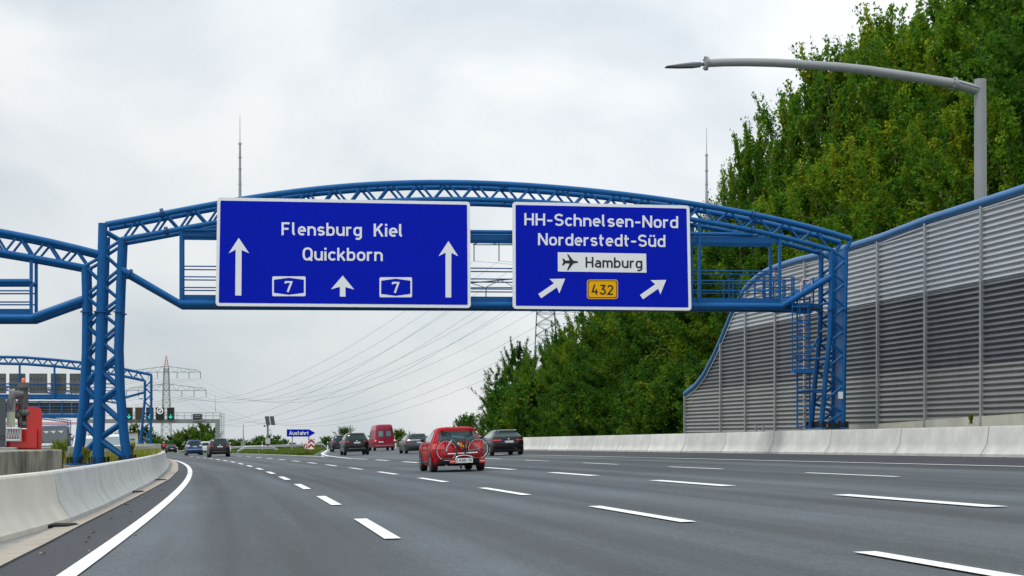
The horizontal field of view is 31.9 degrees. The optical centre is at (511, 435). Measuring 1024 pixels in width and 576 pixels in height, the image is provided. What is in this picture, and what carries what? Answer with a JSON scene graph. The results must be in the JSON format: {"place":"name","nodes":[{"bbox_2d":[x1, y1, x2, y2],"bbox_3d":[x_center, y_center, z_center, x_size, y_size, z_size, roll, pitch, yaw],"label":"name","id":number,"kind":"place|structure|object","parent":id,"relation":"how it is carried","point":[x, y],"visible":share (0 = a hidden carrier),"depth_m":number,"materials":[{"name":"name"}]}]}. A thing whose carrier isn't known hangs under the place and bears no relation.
{"place":"outdoors","nodes":[
{"label":"outdoors","id":0,"kind":"place"},
{"bbox_2d":[62,464,85,468],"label":"central reservation","id":1,"kind":"structure","parent":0,"point":[67,466],"depth_m":65.50,"materials":[{"name":"concrete"}]},
{"bbox_2d":[0,378,41,449],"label":"crane lorry","id":2,"kind":"object","parent":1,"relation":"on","point":[30,420],"visible":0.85,"depth_m":62.90,"materials":[{"name":"red paint"}]},
{"bbox_2d":[0,450,61,475],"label":"concrete block","id":3,"kind":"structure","parent":1,"relation":"on","point":[19,461],"depth_m":40.31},
{"bbox_2d":[0,472,70,541],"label":"concrete barrier","id":4,"kind":"object","parent":1,"relation":"on","point":[29,503],"visible":0.91,"depth_m":24.67,"materials":[{"name":"concrete"}]},
{"bbox_2d":[42,464,120,521],"bbox_3d":[-7.899,0.972,32.953,0.732,0.834,11.470,0,0,-9],"label":"concrete barrier","id":5,"kind":"object","parent":1,"relation":"on","point":[82,491],"visible":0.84,"depth_m":31.20,"materials":[{"name":"concrete"}]},
{"bbox_2d":[100,459,145,498],"bbox_3d":[-9.659,1.028,44.250,0.692,0.837,11.488,0,0,-9],"label":"concrete barrier","id":6,"kind":"object","parent":1,"relation":"on","point":[126,479],"visible":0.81,"depth_m":43.10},
{"bbox_2d":[133,456,157,485],"bbox_3d":[-11.485,1.087,55.551,0.704,0.840,11.510,0,0,-9],"label":"concrete barrier","id":7,"kind":"object","parent":1,"relation":"on","point":[147,474],"visible":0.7,"depth_m":54.50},
{"bbox_2d":[0,459,177,567],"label":"gutter","id":8,"kind":"object","parent":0,"point":[22,548],"depth_m":23.39,"materials":[{"name":"concrete"}]},
{"bbox_2d":[0,461,187,575],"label":"shoulder","id":9,"kind":"object","parent":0,"point":[64,552],"visible":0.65,"depth_m":22.36},
{"bbox_2d":[63,448,161,463],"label":"grass","id":10,"kind":"structure","parent":0,"point":[138,453],"depth_m":78.45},
{"bbox_2d":[1,450,323,567],"bbox_3d":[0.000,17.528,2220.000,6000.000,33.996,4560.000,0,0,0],"label":"ground","id":11,"kind":"structure","parent":0,"point":[316,454],"depth_m":69.00,"materials":[{"name":"green plant"}]},
{"bbox_2d":[6,386,115,417],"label":"sign gantry","id":12,"kind":"object","parent":11,"relation":"on","point":[61,415],"visible":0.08,"depth_m":259.70,"materials":[{"name":"metal"}]},
{"bbox_2d":[6,402,92,413],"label":"matrix sign","id":13,"kind":"object","parent":12,"relation":"attached to","point":[56,404],"visible":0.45,"depth_m":260.20,"materials":[{"name":"grey"}]},
{"bbox_2d":[0,445,153,455],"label":"concrete wall","id":14,"kind":"structure","parent":11,"relation":"on","point":[71,448],"depth_m":85.28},
{"bbox_2d":[0,355,160,448],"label":"sign gantry","id":15,"kind":"object","parent":11,"relation":"on","point":[54,395],"visible":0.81,"depth_m":164.90,"materials":[{"name":"metal"}]},
{"bbox_2d":[29,374,46,393],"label":"matrix sign","id":16,"kind":"object","parent":15,"relation":"attached to","point":[37,378],"visible":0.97,"depth_m":165.10,"materials":[{"name":"grey"}]},
{"bbox_2d":[50,374,65,393],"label":"matrix sign","id":17,"kind":"object","parent":15,"relation":"attached to","point":[60,378],"visible":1,"depth_m":165.10,"materials":[{"name":"grey"}]},
{"bbox_2d":[88,395,223,438],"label":"signal gantry","id":18,"kind":"object","parent":11,"relation":"on","point":[217,427],"visible":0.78,"depth_m":310.00,"materials":[{"name":"metal"}]},
{"bbox_2d":[126,355,206,439],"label":"pylon","id":19,"kind":"object","parent":11,"relation":"on","point":[169,385],"visible":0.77,"depth_m":899.79,"materials":[{"name":"grey metal"}]},
{"bbox_2d":[287,429,314,448],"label":"exit sign","id":20,"kind":"object","parent":11,"relation":"on","point":[292,433],"visible":0.95,"depth_m":216.00,"materials":[{"name":"blue"}]},
{"bbox_2d":[0,128,852,465],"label":"sign gantry","id":21,"kind":"object","parent":11,"relation":"on","point":[780,302],"visible":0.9,"depth_m":70.78,"materials":[{"name":"metal"}]},
{"bbox_2d":[216,197,470,307],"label":"direction sign","id":22,"kind":"object","parent":21,"relation":"attached to","point":[277,252],"visible":1,"depth_m":69.64,"materials":[{"name":"blue"}]},
{"bbox_2d":[512,202,690,310],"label":"direction sign","id":23,"kind":"object","parent":21,"relation":"attached to","point":[584,256],"visible":1,"depth_m":70.93,"materials":[{"name":"blue"}]},
{"bbox_2d":[458,411,480,432],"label":"tree","id":24,"kind":"object","parent":11,"relation":"on","point":[469,420],"visible":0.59,"depth_m":214.46,"materials":[{"name":"green plant"}]},
{"bbox_2d":[471,359,511,433],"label":"tree","id":25,"kind":"object","parent":11,"relation":"on","point":[499,380],"visible":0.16,"depth_m":195.82,"materials":[{"name":"green plant"}]},
{"bbox_2d":[475,380,515,430],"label":"bush","id":26,"kind":"object","parent":11,"relation":"on","point":[493,399],"visible":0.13,"depth_m":174.06,"materials":[{"name":"green plant"}]},
{"bbox_2d":[482,373,520,434],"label":"bush","id":27,"kind":"object","parent":11,"relation":"on","point":[505,398],"visible":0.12,"depth_m":170.57,"materials":[{"name":"green plant"}]},
{"bbox_2d":[489,393,521,435],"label":"bush","id":28,"kind":"object","parent":11,"relation":"on","point":[501,426],"visible":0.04,"depth_m":165.75,"materials":[{"name":"green plant"}]},
{"bbox_2d":[491,336,533,413],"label":"tree","id":29,"kind":"object","parent":11,"relation":"on","point":[514,355],"visible":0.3,"depth_m":187.51,"materials":[{"name":"green plant"}]},
{"bbox_2d":[471,243,555,369],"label":"pylon","id":30,"kind":"object","parent":11,"relation":"on","point":[474,244],"visible":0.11,"depth_m":329.76,"materials":[{"name":"grey metal"}]},
{"bbox_2d":[490,368,548,434],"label":"bush","id":31,"kind":"object","parent":11,"relation":"on","point":[510,412],"visible":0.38,"depth_m":160.39,"materials":[{"name":"green plant"}]},
{"bbox_2d":[508,375,549,436],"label":"bush","id":32,"kind":"object","parent":11,"relation":"on","point":[529,406],"visible":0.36,"depth_m":159.03,"materials":[{"name":"green plant"}]},
{"bbox_2d":[509,341,549,386],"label":"tree","id":33,"kind":"object","parent":11,"relation":"on","point":[529,364],"visible":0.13,"depth_m":179.77,"materials":[{"name":"green plant"}]},
{"bbox_2d":[525,394,551,436],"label":"bush","id":34,"kind":"object","parent":11,"relation":"on","point":[537,429],"visible":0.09,"depth_m":155.34,"materials":[{"name":"green plant"}]},
{"bbox_2d":[535,401,561,436],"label":"bush","id":35,"kind":"object","parent":11,"relation":"on","point":[549,409],"visible":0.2,"depth_m":148.16,"materials":[{"name":"green plant"}]},
{"bbox_2d":[525,362,575,436],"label":"tree","id":36,"kind":"object","parent":11,"relation":"on","point":[546,378],"visible":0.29,"depth_m":151.54,"materials":[{"name":"green plant"}]},
{"bbox_2d":[530,321,577,382],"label":"tree","id":37,"kind":"object","parent":11,"relation":"on","point":[554,339],"visible":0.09,"depth_m":167.72,"materials":[{"name":"green plant"}]},
{"bbox_2d":[542,311,581,394],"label":"tree","id":38,"kind":"object","parent":11,"relation":"on","point":[561,340],"visible":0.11,"depth_m":162.60,"materials":[{"name":"green plant"}]},
{"bbox_2d":[541,374,584,436],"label":"bush","id":39,"kind":"object","parent":11,"relation":"on","point":[555,421],"visible":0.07,"depth_m":145.23,"materials":[{"name":"green plant"}]},
{"bbox_2d":[539,311,603,387],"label":"tree","id":40,"kind":"object","parent":11,"relation":"on","point":[557,359],"visible":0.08,"depth_m":156.16,"materials":[{"name":"green plant"}]},
{"bbox_2d":[556,390,587,435],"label":"bush","id":41,"kind":"object","parent":11,"relation":"on","point":[570,432],"visible":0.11,"depth_m":139.20,"materials":[{"name":"green plant"}]},
{"bbox_2d":[545,351,606,436],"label":"tree","id":42,"kind":"object","parent":11,"relation":"on","point":[568,373],"visible":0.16,"depth_m":143.44,"materials":[{"name":"green plant"}]},
{"bbox_2d":[558,378,619,435],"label":"bush","id":43,"kind":"object","parent":11,"relation":"on","point":[578,424],"visible":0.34,"depth_m":135.06,"materials":[{"name":"green plant"}]},
{"bbox_2d":[563,311,620,371],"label":"tree","id":44,"kind":"object","parent":11,"relation":"on","point":[594,342],"visible":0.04,"depth_m":147.14,"materials":[{"name":"green plant"}]},
{"bbox_2d":[559,338,633,425],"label":"tree","id":45,"kind":"object","parent":11,"relation":"on","point":[599,382],"visible":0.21,"depth_m":136.20,"materials":[{"name":"green plant"}]},
{"bbox_2d":[578,387,622,435],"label":"bush","id":46,"kind":"object","parent":11,"relation":"on","point":[596,427],"visible":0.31,"depth_m":129.76,"materials":[{"name":"green plant"}]},
{"bbox_2d":[565,311,649,394],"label":"tree","id":47,"kind":"object","parent":11,"relation":"on","point":[602,318],"visible":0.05,"depth_m":139.58,"materials":[{"name":"green plant"}]},
{"bbox_2d":[573,323,646,401],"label":"tree","id":48,"kind":"object","parent":11,"relation":"on","point":[606,373],"visible":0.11,"depth_m":130.63,"materials":[{"name":"green plant"}]},
{"bbox_2d":[573,311,649,387],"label":"tree","id":49,"kind":"object","parent":11,"relation":"on","point":[601,329],"visible":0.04,"depth_m":132.60,"materials":[{"name":"green plant"}]},
{"bbox_2d":[599,387,627,434],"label":"bush","id":50,"kind":"object","parent":11,"relation":"on","point":[612,399],"visible":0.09,"depth_m":126.38,"materials":[{"name":"green plant"}]},
{"bbox_2d":[600,361,654,434],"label":"bush","id":51,"kind":"object","parent":11,"relation":"on","point":[631,377],"visible":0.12,"depth_m":121.18,"materials":[{"name":"green plant"}]},
{"bbox_2d":[614,356,666,434],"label":"bush","id":52,"kind":"object","parent":11,"relation":"on","point":[631,417],"visible":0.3,"depth_m":116.80,"materials":[{"name":"green plant"}]},
{"bbox_2d":[608,312,704,424],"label":"tree","id":53,"kind":"object","parent":11,"relation":"on","point":[642,349],"visible":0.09,"depth_m":124.06,"materials":[{"name":"green plant"}]},
{"bbox_2d":[634,358,688,433],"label":"bush","id":54,"kind":"object","parent":11,"relation":"on","point":[670,398],"visible":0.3,"depth_m":110.23,"materials":[{"name":"green plant"}]},
{"bbox_2d":[619,229,703,396],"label":"tree","id":55,"kind":"object","parent":11,"relation":"on","point":[646,333],"visible":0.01,"depth_m":124.03,"materials":[{"name":"green plant"}]},
{"bbox_2d":[642,355,693,432],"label":"bush","id":56,"kind":"object","parent":11,"relation":"on","point":[674,378],"visible":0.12,"depth_m":109.53,"materials":[{"name":"green plant"}]},
{"bbox_2d":[619,271,723,400],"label":"tree","id":57,"kind":"object","parent":11,"relation":"on","point":[668,329],"visible":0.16,"depth_m":117.55,"materials":[{"name":"green plant"}]},
{"bbox_2d":[647,354,708,432],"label":"bush","id":58,"kind":"object","parent":11,"relation":"on","point":[673,387],"visible":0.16,"depth_m":109.20,"materials":[{"name":"green plant"}]},
{"bbox_2d":[630,215,742,368],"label":"tree","id":59,"kind":"object","parent":11,"relation":"on","point":[712,257],"visible":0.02,"depth_m":120.49,"materials":[{"name":"green plant"}]},
{"bbox_2d":[667,357,707,415],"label":"bush","id":60,"kind":"object","parent":11,"relation":"on","point":[698,372],"visible":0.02,"depth_m":103.31,"materials":[{"name":"green plant"}]},
{"bbox_2d":[635,246,751,400],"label":"tree","id":61,"kind":"object","parent":11,"relation":"on","point":[698,319],"visible":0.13,"depth_m":112.38,"materials":[{"name":"green plant"}]},
{"bbox_2d":[708,156,753,264],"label":"tree","id":62,"kind":"object","parent":11,"relation":"on","point":[741,197],"visible":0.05,"depth_m":123.43,"materials":[{"name":"green plant"}]},
{"bbox_2d":[694,194,783,357],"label":"tree","id":63,"kind":"object","parent":11,"relation":"on","point":[754,263],"visible":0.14,"depth_m":109.54,"materials":[{"name":"green plant"}]},
{"bbox_2d":[721,124,774,255],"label":"tree","id":64,"kind":"object","parent":11,"relation":"on","point":[749,183],"visible":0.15,"depth_m":120.70,"materials":[{"name":"green plant"}]},
{"bbox_2d":[737,80,825,257],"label":"tree","id":65,"kind":"object","parent":11,"relation":"on","point":[783,150],"visible":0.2,"depth_m":117.44,"materials":[{"name":"green plant"}]},
{"bbox_2d":[741,158,841,282],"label":"tree","id":66,"kind":"object","parent":11,"relation":"on","point":[795,181],"visible":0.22,"depth_m":105.57,"materials":[{"name":"green plant"}]},
{"bbox_2d":[763,34,869,258],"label":"tree","id":67,"kind":"object","parent":11,"relation":"on","point":[809,124],"visible":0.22,"depth_m":113.47,"materials":[{"name":"green plant"}]},
{"bbox_2d":[758,134,878,266],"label":"tree","id":68,"kind":"object","parent":11,"relation":"on","point":[817,186],"visible":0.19,"depth_m":101.28,"materials":[{"name":"green plant"}]},
{"bbox_2d":[665,56,986,199],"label":"street lamp","id":69,"kind":"object","parent":11,"relation":"on","point":[977,89],"visible":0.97,"depth_m":65.73,"materials":[{"name":"grey"}]},
{"bbox_2d":[683,184,1023,433],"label":"noise barrier","id":70,"kind":"object","parent":11,"relation":"on","point":[935,321],"visible":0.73,"depth_m":70.47,"materials":[{"name":"silver metal"}]},
{"bbox_2d":[806,16,912,225],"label":"tree","id":71,"kind":"object","parent":11,"relation":"on","point":[842,122],"visible":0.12,"depth_m":110.54,"materials":[{"name":"green plant"}]},
{"bbox_2d":[816,191,910,249],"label":"tree","id":72,"kind":"object","parent":11,"relation":"on","point":[867,218],"visible":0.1,"depth_m":95.44,"materials":[{"name":"green plant"}]},
{"bbox_2d":[818,110,941,242],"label":"tree","id":73,"kind":"object","parent":11,"relation":"on","point":[888,162],"visible":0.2,"depth_m":97.87,"materials":[{"name":"green plant"}]},
{"bbox_2d":[826,0,946,218],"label":"tree","id":74,"kind":"object","parent":11,"relation":"on","point":[874,103],"visible":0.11,"depth_m":106.30,"materials":[{"name":"green plant"}]},
{"bbox_2d":[836,8,944,178],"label":"tree","id":75,"kind":"object","parent":11,"relation":"on","point":[910,50],"visible":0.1,"depth_m":102.80,"materials":[{"name":"green plant"}]},
{"bbox_2d":[870,196,950,236],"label":"tree","id":76,"kind":"object","parent":11,"relation":"on","point":[921,213],"visible":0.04,"depth_m":90.78,"materials":[{"name":"green plant"}]},
{"bbox_2d":[865,127,972,236],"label":"tree","id":77,"kind":"object","parent":11,"relation":"on","point":[907,178],"visible":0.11,"depth_m":93.91,"materials":[{"name":"green plant"}]},
{"bbox_2d":[865,0,984,175],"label":"tree","id":78,"kind":"object","parent":11,"relation":"on","point":[939,59],"visible":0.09,"depth_m":99.86,"materials":[{"name":"green plant"}]},
{"bbox_2d":[893,0,1023,218],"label":"tree","id":79,"kind":"object","parent":11,"relation":"on","point":[953,41],"visible":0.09,"depth_m":93.23,"materials":[{"name":"green plant"}]},
{"bbox_2d":[900,91,1019,212],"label":"tree","id":80,"kind":"object","parent":11,"relation":"on","point":[958,124],"visible":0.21,"depth_m":89.26,"materials":[{"name":"green plant"}]},
{"bbox_2d":[929,69,1023,206],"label":"tree","id":81,"kind":"object","parent":11,"relation":"on","point":[1011,161],"visible":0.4,"depth_m":85.69,"materials":[{"name":"green plant"}]},
{"bbox_2d":[942,0,1023,201],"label":"tree","id":82,"kind":"object","parent":11,"relation":"on","point":[1000,46],"visible":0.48,"depth_m":86.67,"materials":[{"name":"green plant"}]},
{"bbox_2d":[179,445,398,454],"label":"grass","id":83,"kind":"structure","parent":0,"point":[293,451],"depth_m":195.56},
{"bbox_2d":[318,447,418,456],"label":"exit road","id":84,"kind":"structure","parent":0,"point":[372,452],"depth_m":150.74,"materials":[{"name":"asphalt"}]},
{"bbox_2d":[339,433,368,454],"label":"offroad car","id":85,"kind":"object","parent":84,"relation":"on","point":[354,442],"visible":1,"depth_m":132.89,"materials":[{"name":"black paint"}]},
{"bbox_2d":[368,424,394,450],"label":"delivery van","id":86,"kind":"object","parent":84,"relation":"on","point":[381,436],"visible":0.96,"depth_m":175.25,"materials":[{"name":"red paint"}]},
{"bbox_2d":[399,433,426,453],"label":"estate car","id":87,"kind":"object","parent":84,"relation":"on","point":[410,442],"visible":0.69,"depth_m":131.91,"materials":[{"name":"grey paint"}]},
{"bbox_2d":[0,0,973,447],"label":"sky","id":88,"kind":"structure","parent":0,"point":[110,110],"materials":[{"name":"white"}]},
{"bbox_2d":[77,453,1023,575],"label":"road","id":89,"kind":"structure","parent":0,"point":[230,516],"depth_m":23.07,"materials":[{"name":"asphalt"}]},
{"bbox_2d":[184,440,202,454],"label":"people carrier","id":90,"kind":"object","parent":89,"relation":"on","point":[193,447],"visible":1,"depth_m":201.29,"materials":[{"name":"blue paint"}]},
{"bbox_2d":[206,438,229,456],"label":"offroad car","id":91,"kind":"object","parent":89,"relation":"on","point":[219,446],"visible":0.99,"depth_m":159.78,"materials":[{"name":"black paint"}]},
{"bbox_2d":[419,425,484,471],"bbox_3d":[-2.042,0.423,59.577,1.840,1.516,4.081,-2,0,-10],"label":"hatchback car","id":92,"kind":"object","parent":89,"relation":"on","point":[427,453],"visible":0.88,"depth_m":57.85,"materials":[{"name":"red paint"}]},
{"bbox_2d":[442,441,484,471],"bbox_3d":[-1.575,0.694,57.372,1.365,0.984,0.565,-2,0,-10],"label":"bicycle rack","id":93,"kind":"object","parent":92,"relation":"attached to","point":[462,460],"visible":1,"depth_m":57.18,"materials":[{"name":"white plastic"}]},
{"bbox_2d":[436,432,488,461],"bbox_3d":[-1.597,0.353,57.484,1.737,0.967,0.438,-2,0,-10],"label":"bicycle","id":94,"kind":"object","parent":93,"relation":"on","point":[459,445],"visible":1,"depth_m":57.45,"materials":[{"name":"metal"}]},
{"bbox_2d":[480,429,523,455],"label":"estate car","id":95,"kind":"object","parent":89,"relation":"on","point":[509,441],"visible":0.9,"depth_m":99.57,"materials":[{"name":"black paint"}]},
{"bbox_2d":[57,449,1023,575],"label":"road marking","id":96,"kind":"object","parent":89,"relation":"on","point":[82,564],"visible":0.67,"depth_m":23.61,"materials":[{"name":"paint"}]},
{"bbox_2d":[485,450,1023,465],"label":"shoulder","id":97,"kind":"object","parent":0,"point":[994,461],"visible":0.87,"depth_m":62.39},
{"bbox_2d":[528,437,549,449],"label":"concrete barrier","id":98,"kind":"object","parent":97,"relation":"on","point":[539,443],"visible":0.81,"depth_m":125.16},
{"bbox_2d":[547,436,570,450],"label":"concrete barrier","id":99,"kind":"object","parent":97,"relation":"on","point":[561,443],"visible":0.89,"depth_m":118.26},
{"bbox_2d":[567,436,593,450],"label":"concrete barrier","id":100,"kind":"object","parent":97,"relation":"on","point":[581,443],"visible":0.83,"depth_m":111.67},
{"bbox_2d":[590,435,620,450],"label":"concrete barrier","id":101,"kind":"object","parent":97,"relation":"on","point":[606,443],"visible":0.84,"depth_m":104.84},
{"bbox_2d":[616,434,650,451],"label":"concrete barrier","id":102,"kind":"object","parent":97,"relation":"on","point":[634,443],"visible":0.87,"depth_m":98.07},
{"bbox_2d":[646,433,685,451],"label":"concrete barrier","id":103,"kind":"object","parent":97,"relation":"on","point":[667,442],"visible":0.79,"depth_m":91.35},
{"bbox_2d":[681,432,726,452],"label":"concrete barrier","id":104,"kind":"object","parent":97,"relation":"on","point":[704,442],"visible":0.84,"depth_m":84.58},
{"bbox_2d":[721,431,774,453],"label":"concrete barrier","id":105,"kind":"object","parent":97,"relation":"on","point":[751,442],"visible":0.86,"depth_m":77.78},
{"bbox_2d":[768,430,831,454],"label":"concrete barrier","id":106,"kind":"object","parent":97,"relation":"on","point":[804,442],"visible":0.9,"depth_m":71.02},
{"bbox_2d":[825,428,901,455],"bbox_3d":[12.794,0.252,64.525,0.689,0.978,6.914,0,0,-10],"label":"concrete barrier","id":107,"kind":"object","parent":97,"relation":"on","point":[866,442],"visible":0.87,"depth_m":64.26,"materials":[{"name":"concrete"}]},
{"bbox_2d":[894,426,989,456],"bbox_3d":[13.982,0.214,57.775,0.689,0.978,6.914,0,0,-10],"label":"concrete barrier","id":108,"kind":"object","parent":97,"relation":"on","point":[956,441],"visible":0.9,"depth_m":57.45,"materials":[{"name":"concrete"}]},
{"bbox_2d":[981,425,1023,456],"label":"concrete barrier","id":109,"kind":"object","parent":97,"relation":"on","point":[1005,441],"visible":0.86,"depth_m":53.10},
{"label":"opposite road","id":110,"kind":"structure","parent":0,"visible":0},
{"bbox_2d":[42,425,71,445],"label":"lorry","id":111,"kind":"object","parent":110,"relation":"on","point":[60,433],"visible":0.38,"depth_m":144.31,"materials":[{"name":"grey metal"}]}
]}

